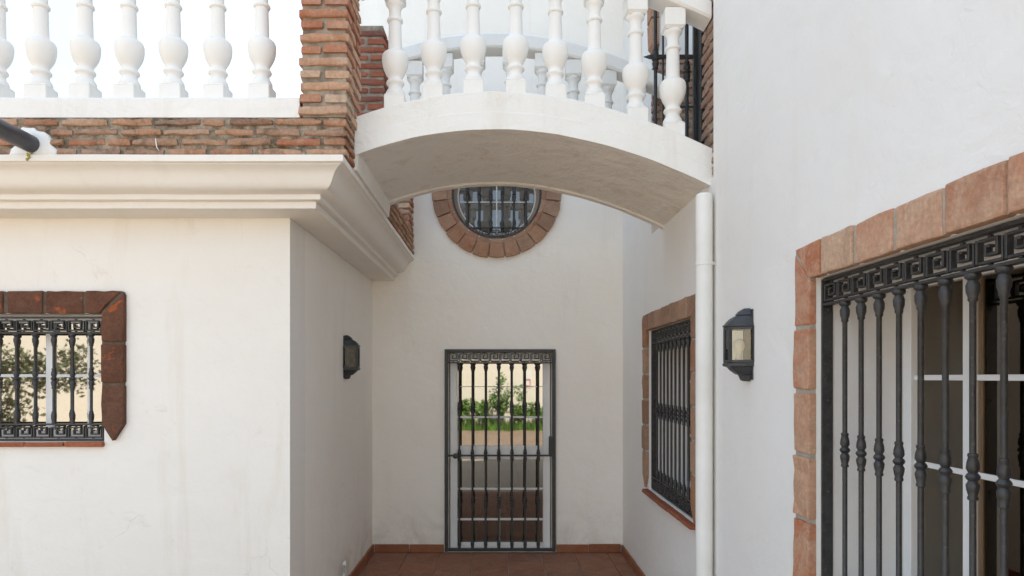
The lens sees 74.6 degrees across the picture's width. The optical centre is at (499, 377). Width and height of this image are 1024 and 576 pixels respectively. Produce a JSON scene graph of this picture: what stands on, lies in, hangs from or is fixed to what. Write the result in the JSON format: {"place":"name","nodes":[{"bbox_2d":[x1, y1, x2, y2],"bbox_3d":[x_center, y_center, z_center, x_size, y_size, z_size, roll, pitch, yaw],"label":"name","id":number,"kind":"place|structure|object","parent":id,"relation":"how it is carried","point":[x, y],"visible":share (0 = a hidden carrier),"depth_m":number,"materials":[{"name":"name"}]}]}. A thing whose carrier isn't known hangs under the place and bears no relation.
{"place":"outdoors","nodes":[
{"label":"outdoors","id":0,"kind":"place"},
{"bbox_2d":[6,0,302,97],"label":"sky","id":1,"kind":"structure","parent":0,"point":[285,30],"materials":[{"name":"white"}]},
{"bbox_2d":[349,544,644,575],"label":"patio floor","id":2,"kind":"structure","parent":0,"point":[436,560],"depth_m":6.44,"materials":[{"name":"tile"}]},
{"bbox_2d":[0,154,413,575],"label":"annex","id":3,"kind":"object","parent":2,"relation":"on","point":[180,395],"visible":1,"depth_m":4.13,"materials":[{"name":"beige paint"}]},
{"bbox_2d":[0,315,101,438],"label":"window","id":4,"kind":"structure","parent":3,"relation":"in","point":[25,348],"depth_m":4.23,"materials":[{"name":"white paint"}]},
{"bbox_2d":[0,118,413,254],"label":"brick parapet","id":5,"kind":"structure","parent":3,"relation":"on","point":[230,136],"depth_m":3.75,"materials":[{"name":"brick"}]},
{"bbox_2d":[0,118,56,160],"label":"drain spout","id":6,"kind":"object","parent":5,"relation":"attached to","point":[27,141],"visible":0.95,"depth_m":3.69,"materials":[{"name":"plastic"}]},
{"bbox_2d":[0,0,302,117],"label":"balustrade","id":7,"kind":"object","parent":5,"relation":"on","point":[84,99],"visible":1,"depth_m":3.79,"materials":[{"name":"paint"}]},
{"bbox_2d":[298,0,361,134],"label":"brick pillar","id":8,"kind":"structure","parent":5,"relation":"on","point":[330,62],"depth_m":3.75,"materials":[{"name":"brown brick"}]},
{"bbox_2d":[396,198,413,231],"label":"brick pillar","id":9,"kind":"structure","parent":5,"relation":"on","point":[405,207],"depth_m":6.53,"materials":[{"name":"brown brick"}]},
{"bbox_2d":[343,335,359,378],"bbox_3d":[-1.228,-0.170,5.600,0.126,0.364,0.143,0,0,0],"label":"wall lantern","id":10,"kind":"object","parent":3,"relation":"attached to","point":[351,356],"depth_m":5.55,"materials":[{"name":"paint"}]},
{"bbox_2d":[342,561,345,575],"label":"conduit stub","id":11,"kind":"object","parent":2,"relation":"on","point":[344,572],"visible":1,"depth_m":5.42,"materials":[{"name":"white plastic"}]},
{"bbox_2d":[358,0,1023,575],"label":"house","id":12,"kind":"structure","parent":2,"relation":"on","point":[532,370],"depth_m":3.17,"materials":[{"name":"paint"}]},
{"bbox_2d":[452,186,540,236],"bbox_3d":[-0.026,-1.864,6.943,0.924,0.924,0.075,0,0,0],"label":"round window","id":13,"kind":"structure","parent":12,"relation":"in","point":[533,196],"depth_m":6.94,"materials":[{"name":"white paint"}]},
{"bbox_2d":[450,353,549,547],"bbox_3d":[0.010,0.751,6.948,1.030,2.016,0.064,0,0,0],"label":"door","id":14,"kind":"structure","parent":12,"relation":"in","point":[518,371],"depth_m":6.95,"materials":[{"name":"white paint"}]},
{"bbox_2d":[353,91,712,228],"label":"bridge","id":15,"kind":"structure","parent":12,"relation":"attached to","point":[658,176],"depth_m":4.15,"materials":[{"name":"paint"}]},
{"bbox_2d":[358,26,387,115],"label":"brick pillar","id":16,"kind":"structure","parent":15,"relation":"on","point":[374,48],"depth_m":5.07,"materials":[{"name":"red brick"}]},
{"bbox_2d":[386,32,665,108],"bbox_3d":[0.217,-1.987,5.090,2.165,1.183,0.170,0,0,0],"label":"balustrade","id":17,"kind":"object","parent":15,"relation":"on","point":[612,75],"visible":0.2,"depth_m":5.03,"materials":[{"name":"paint"}]},
{"bbox_2d":[362,0,711,135],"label":"balustrade","id":18,"kind":"object","parent":15,"relation":"on","point":[677,16],"visible":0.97,"depth_m":4.02,"materials":[{"name":"paint"}]},
{"bbox_2d":[644,10,704,143],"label":"iron gate","id":19,"kind":"structure","parent":15,"relation":"on","point":[695,56],"depth_m":4.29,"materials":[{"name":"black metal"}]},
{"bbox_2d":[647,8,691,53],"bbox_3d":[1.498,-3.031,5.469,0.564,1.108,0.182,0,0,0],"label":"window","id":20,"kind":"structure","parent":12,"relation":"attached to","point":[650,23],"depth_m":5.46,"materials":[{"name":"white paint"}]},
{"bbox_2d":[651,59,691,138],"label":"brick pillar","id":21,"kind":"structure","parent":12,"relation":"on","point":[659,108],"depth_m":5.20,"materials":[{"name":"brown brick"}]},
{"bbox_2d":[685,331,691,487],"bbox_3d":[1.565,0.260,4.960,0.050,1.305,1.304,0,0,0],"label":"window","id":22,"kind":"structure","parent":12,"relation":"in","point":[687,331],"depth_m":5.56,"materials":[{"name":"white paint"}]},
{"bbox_2d":[695,192,714,575],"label":"downpipe","id":23,"kind":"object","parent":12,"relation":"attached to","point":[704,263],"visible":1,"depth_m":3.87,"materials":[{"name":"white plastic"}]},
{"bbox_2d":[701,0,712,174],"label":"brick pillar","id":24,"kind":"structure","parent":12,"relation":"on","point":[707,94],"depth_m":4.07,"materials":[{"name":"brown brick"}]},
{"bbox_2d":[722,308,753,380],"bbox_3d":[1.195,-0.164,3.370,0.126,0.364,0.143,0,0,0],"label":"wall lantern","id":25,"kind":"object","parent":12,"relation":"attached to","point":[741,320],"depth_m":3.34,"materials":[{"name":"paint"}]},
{"bbox_2d":[903,249,1023,575],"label":"window","id":26,"kind":"structure","parent":12,"relation":"in","point":[988,303],"depth_m":2.32,"materials":[{"name":"white paint"}]},
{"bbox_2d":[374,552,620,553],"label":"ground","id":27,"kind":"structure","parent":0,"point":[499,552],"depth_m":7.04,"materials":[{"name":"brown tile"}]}
]}

